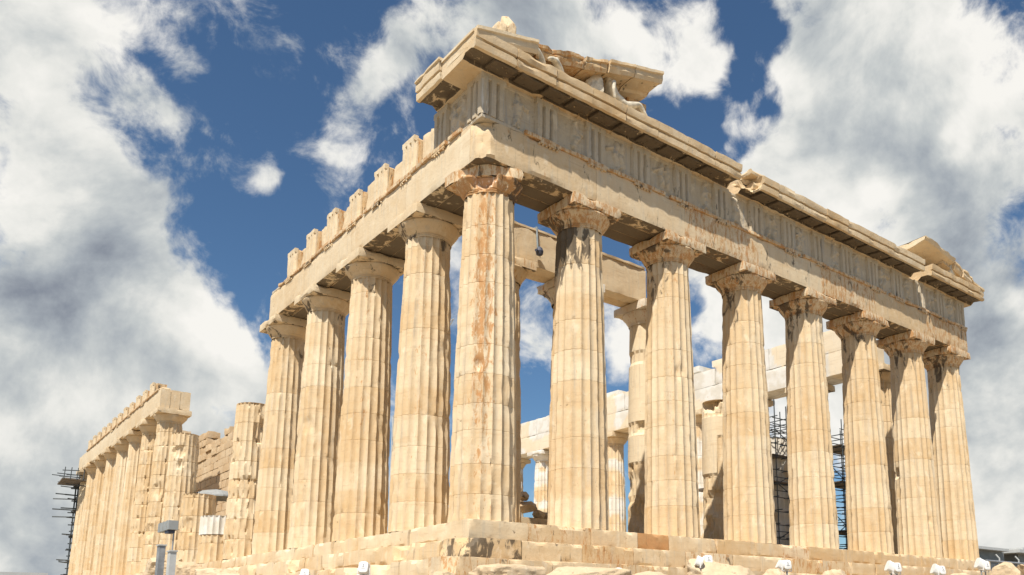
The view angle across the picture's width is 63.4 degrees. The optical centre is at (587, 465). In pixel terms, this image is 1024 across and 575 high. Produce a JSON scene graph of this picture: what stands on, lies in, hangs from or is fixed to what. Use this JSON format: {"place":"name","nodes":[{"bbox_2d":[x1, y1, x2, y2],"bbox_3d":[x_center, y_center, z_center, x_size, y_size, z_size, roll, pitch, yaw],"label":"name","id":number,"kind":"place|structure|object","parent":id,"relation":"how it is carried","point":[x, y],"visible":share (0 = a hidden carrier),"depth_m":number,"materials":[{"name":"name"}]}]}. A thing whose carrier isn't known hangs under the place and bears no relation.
{"place":"outdoors","nodes":[
{"label":"outdoors","id":0,"kind":"place"},
{"bbox_2d":[0,572,47,574],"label":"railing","id":1,"kind":"object","parent":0,"point":[14,573],"visible":1,"depth_m":9.41,"materials":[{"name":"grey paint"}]},
{"bbox_2d":[0,0,1023,574],"label":"sky","id":2,"kind":"structure","parent":0,"point":[163,163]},
{"bbox_2d":[532,509,544,518],"bbox_3d":[-2.043,2.038,34.476,0.478,0.416,0.555,8,-13,-39],"label":"fallen block","id":3,"kind":"object","parent":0,"point":[537,513],"depth_m":34.28,"materials":[{"name":"stone"}]},
{"bbox_2d":[978,546,1023,570],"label":"shed","id":4,"kind":"structure","parent":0,"point":[994,556],"depth_m":52.23,"materials":[{"name":"grey paint"}]},
{"bbox_3d":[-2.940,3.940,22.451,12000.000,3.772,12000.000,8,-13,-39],"label":"ground","id":5,"kind":"structure","parent":0,"visible":0},
{"bbox_2d":[52,467,86,574],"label":"scaffolding","id":6,"kind":"object","parent":5,"relation":"on","point":[74,482],"visible":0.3,"depth_m":75.48,"materials":[{"name":"metal"}]},
{"bbox_2d":[144,557,166,574],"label":"rock","id":7,"kind":"object","parent":5,"relation":"on","point":[150,565],"visible":0.3,"depth_m":34.76,"materials":[{"name":"stone"}]},
{"bbox_2d":[155,544,166,574],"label":"post","id":8,"kind":"object","parent":5,"relation":"on","point":[160,560],"visible":1,"depth_m":17.49,"materials":[{"name":"grey metal"}]},
{"bbox_2d":[157,520,178,549],"bbox_3d":[-8.938,2.936,17.245,0.200,3.535,0.960,8,-13,-39],"label":"post floodlight","id":9,"kind":"object","parent":5,"relation":"on","point":[168,527],"visible":1,"depth_m":17.23,"materials":[{"name":"grey metal"}]},
{"bbox_2d":[166,550,177,574],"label":"post","id":10,"kind":"object","parent":5,"relation":"on","point":[171,562],"visible":1,"depth_m":16.73,"materials":[{"name":"grey metal"}]},
{"bbox_2d":[163,561,201,574],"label":"rock","id":11,"kind":"object","parent":5,"relation":"on","point":[180,563],"visible":0.27,"depth_m":30.57,"materials":[{"name":"stone"}]},
{"bbox_2d":[175,564,206,574],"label":"rock","id":12,"kind":"object","parent":5,"relation":"on","point":[186,569],"visible":0.53,"depth_m":28.14,"materials":[{"name":"stone"}]},
{"bbox_2d":[195,568,237,574],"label":"rock","id":13,"kind":"object","parent":5,"relation":"on","point":[207,571],"visible":0.9,"depth_m":25.89,"materials":[{"name":"stone"}]},
{"bbox_2d":[204,573,239,574],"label":"rock","id":14,"kind":"object","parent":5,"relation":"on","point":[222,574],"visible":1,"depth_m":23.88,"materials":[{"name":"stone"}]},
{"bbox_2d":[299,569,310,574],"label":"floodlight","id":15,"kind":"object","parent":5,"relation":"on","point":[305,572],"visible":1,"depth_m":21.84,"materials":[{"name":"white metal"}]},
{"bbox_2d":[357,562,369,574],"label":"floodlight","id":16,"kind":"object","parent":5,"relation":"on","point":[363,568],"visible":1,"depth_m":19.06,"materials":[{"name":"white metal"}]},
{"bbox_2d":[433,571,454,574],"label":"rock","id":17,"kind":"object","parent":5,"relation":"on","point":[441,573],"visible":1,"depth_m":16.86,"materials":[{"name":"stone"}]},
{"bbox_2d":[468,563,544,574],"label":"rock","id":18,"kind":"object","parent":5,"relation":"on","point":[504,569],"visible":1,"depth_m":17.07,"materials":[{"name":"stone"}]},
{"bbox_2d":[68,16,990,574],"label":"temple","id":19,"kind":"structure","parent":5,"relation":"on","point":[296,466],"depth_m":29.86,"materials":[{"name":"stone"}]},
{"bbox_2d":[196,489,227,501],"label":"canopy","id":20,"kind":"object","parent":19,"relation":"on","point":[221,495],"visible":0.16,"depth_m":49.60,"materials":[{"name":"grey fabric"}]},
{"bbox_2d":[534,226,542,255],"bbox_3d":[-1.943,-8.362,30.704,0.409,1.235,0.648,8,-13,-39],"label":"hanging lamp","id":21,"kind":"object","parent":19,"relation":"hanging from","point":[539,250],"visible":0.92,"depth_m":30.48,"materials":[{"name":"grey metal"}]},
{"bbox_2d":[535,47,545,63],"bbox_3d":[-1.520,-12.303,24.602,0.324,0.575,0.797,-4,-11,21],"label":"horse head statue","id":22,"kind":"object","parent":19,"relation":"on","point":[541,59],"visible":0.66,"depth_m":24.67,"materials":[{"name":"stone"}]},
{"bbox_2d":[547,56,563,71],"bbox_3d":[-0.956,-12.195,25.058,0.324,0.532,0.746,-4,-11,19],"label":"horse head statue","id":23,"kind":"object","parent":19,"relation":"on","point":[555,62],"visible":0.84,"depth_m":25.02,"materials":[{"name":"stone"}]},
{"bbox_2d":[585,74,603,91],"bbox_3d":[0.208,-12.149,26.450,0.566,1.089,0.493,8,-13,-39],"label":"statue fragment","id":24,"kind":"object","parent":19,"relation":"on","point":[595,81],"visible":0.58,"depth_m":26.33,"materials":[{"name":"stone"}]},
{"bbox_2d":[603,77,647,115],"bbox_3d":[1.354,-12.085,27.324,1.967,1.074,0.731,8,-13,-39],"label":"statue","id":25,"kind":"object","parent":19,"relation":"on","point":[610,88],"visible":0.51,"depth_m":26.84,"materials":[{"name":"stone"}]},
{"bbox_2d":[768,399,789,543],"bbox_3d":[8.990,0.442,39.118,3.446,6.904,2.622,8,-13,-39],"label":"scaffolding","id":26,"kind":"object","parent":19,"relation":"on","point":[776,482],"visible":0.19,"depth_m":37.78,"materials":[{"name":"metal"}]},
{"bbox_2d":[831,419,847,549],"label":"scaffolding","id":27,"kind":"object","parent":19,"relation":"on","point":[839,449],"visible":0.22,"depth_m":42.48,"materials":[{"name":"metal"}]},
{"bbox_2d":[547,566,631,574],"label":"rock","id":28,"kind":"object","parent":5,"relation":"on","point":[578,570],"visible":1,"depth_m":18.47,"materials":[{"name":"stone"}]},
{"bbox_2d":[634,571,665,574],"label":"rock","id":29,"kind":"object","parent":5,"relation":"on","point":[650,573],"visible":1,"depth_m":19.90,"materials":[{"name":"stone"}]},
{"bbox_2d":[694,556,703,567],"bbox_3d":[2.944,3.059,21.609,0.275,1.406,0.280,0,-10,-2],"label":"floodlight","id":30,"kind":"object","parent":5,"relation":"on","point":[699,560],"visible":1,"depth_m":21.60,"materials":[{"name":"white metal"}]},
{"bbox_2d":[703,555,712,561],"bbox_3d":[3.207,3.082,21.894,0.289,1.401,0.277,4,-11,-20],"label":"floodlight","id":31,"kind":"object","parent":5,"relation":"on","point":[707,558],"visible":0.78,"depth_m":21.91,"materials":[{"name":"white metal"}]},
{"bbox_2d":[686,558,754,574],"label":"rock","id":32,"kind":"object","parent":5,"relation":"on","point":[712,568],"visible":0.92,"depth_m":21.75,"materials":[{"name":"stone"}]},
{"bbox_2d":[763,568,785,574],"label":"rock","id":33,"kind":"object","parent":5,"relation":"on","point":[778,571],"visible":1,"depth_m":22.73,"materials":[{"name":"stone"}]},
{"bbox_2d":[775,560,784,570],"bbox_3d":[5.583,3.381,23.760,0.277,1.333,0.280,1,-10,-5],"label":"floodlight","id":34,"kind":"object","parent":5,"relation":"on","point":[780,564],"visible":0.93,"depth_m":23.76,"materials":[{"name":"white metal"}]},
{"bbox_2d":[782,560,791,574],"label":"floodlight","id":35,"kind":"object","parent":5,"relation":"on","point":[787,566],"visible":0.75,"depth_m":24.03,"materials":[{"name":"white metal"}]},
{"bbox_2d":[822,569,845,574],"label":"rock","id":36,"kind":"object","parent":5,"relation":"on","point":[834,572],"visible":1,"depth_m":25.50,"materials":[{"name":"stone"}]},
{"bbox_2d":[884,560,895,574],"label":"floodlight","id":37,"kind":"object","parent":5,"relation":"on","point":[890,566],"visible":1,"depth_m":27.45,"materials":[{"name":"white metal"}]},
{"bbox_2d":[891,563,901,574],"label":"floodlight","id":38,"kind":"object","parent":5,"relation":"on","point":[898,569],"visible":0.72,"depth_m":27.87,"materials":[{"name":"white metal"}]},
{"bbox_2d":[930,564,940,574],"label":"floodlight","id":39,"kind":"object","parent":5,"relation":"on","point":[935,569],"visible":1,"depth_m":29.32,"materials":[{"name":"white metal"}]},
{"bbox_2d":[939,566,945,574],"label":"floodlight","id":40,"kind":"object","parent":5,"relation":"on","point":[943,571],"visible":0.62,"depth_m":29.73,"materials":[{"name":"white metal"}]},
{"bbox_2d":[951,573,968,574],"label":"rock","id":41,"kind":"object","parent":5,"relation":"on","point":[959,574],"visible":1,"depth_m":29.80,"materials":[{"name":"stone"}]},
{"bbox_2d":[974,558,985,574],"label":"floodlight","id":42,"kind":"object","parent":5,"relation":"on","point":[980,563],"visible":1,"depth_m":31.50,"materials":[{"name":"white metal"}]},
{"bbox_2d":[979,561,989,574],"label":"floodlight","id":43,"kind":"object","parent":5,"relation":"on","point":[987,566],"visible":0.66,"depth_m":31.95,"materials":[{"name":"white metal"}]},
{"bbox_2d":[991,562,1020,574],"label":"rock","id":44,"kind":"object","parent":5,"relation":"on","point":[1006,568],"visible":1,"depth_m":32.35,"materials":[{"name":"stone"}]},
{"bbox_2d":[1004,547,1023,565],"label":"kiosk","id":45,"kind":"object","parent":5,"relation":"on","point":[1011,554],"visible":0.3,"depth_m":56.32,"materials":[{"name":"grey paint"}]},
{"bbox_2d":[1016,564,1023,574],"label":"rock","id":46,"kind":"object","parent":5,"relation":"on","point":[1020,567],"visible":0.5,"depth_m":33.44,"materials":[{"name":"stone"}]},
{"bbox_3d":[-3.227,1.760,33.662,0.716,0.658,0.625,8,-13,-39],"label":"fallen block","id":47,"kind":"object","parent":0,"visible":0},
{"bbox_2d":[520,501,536,512],"bbox_3d":[-2.586,1.726,34.067,0.891,0.524,0.706,8,-13,-39],"label":"fallen block","id":48,"kind":"object","parent":47,"relation":"on","point":[528,506],"depth_m":33.89,"materials":[{"name":"stone"}]},
{"bbox_2d":[520,491,528,500],"bbox_3d":[-2.701,1.266,34.033,0.725,0.369,0.694,8,-13,-39],"label":"fallen block","id":49,"kind":"object","parent":48,"relation":"on","point":[524,496],"depth_m":33.81,"materials":[{"name":"stone"}]}
]}

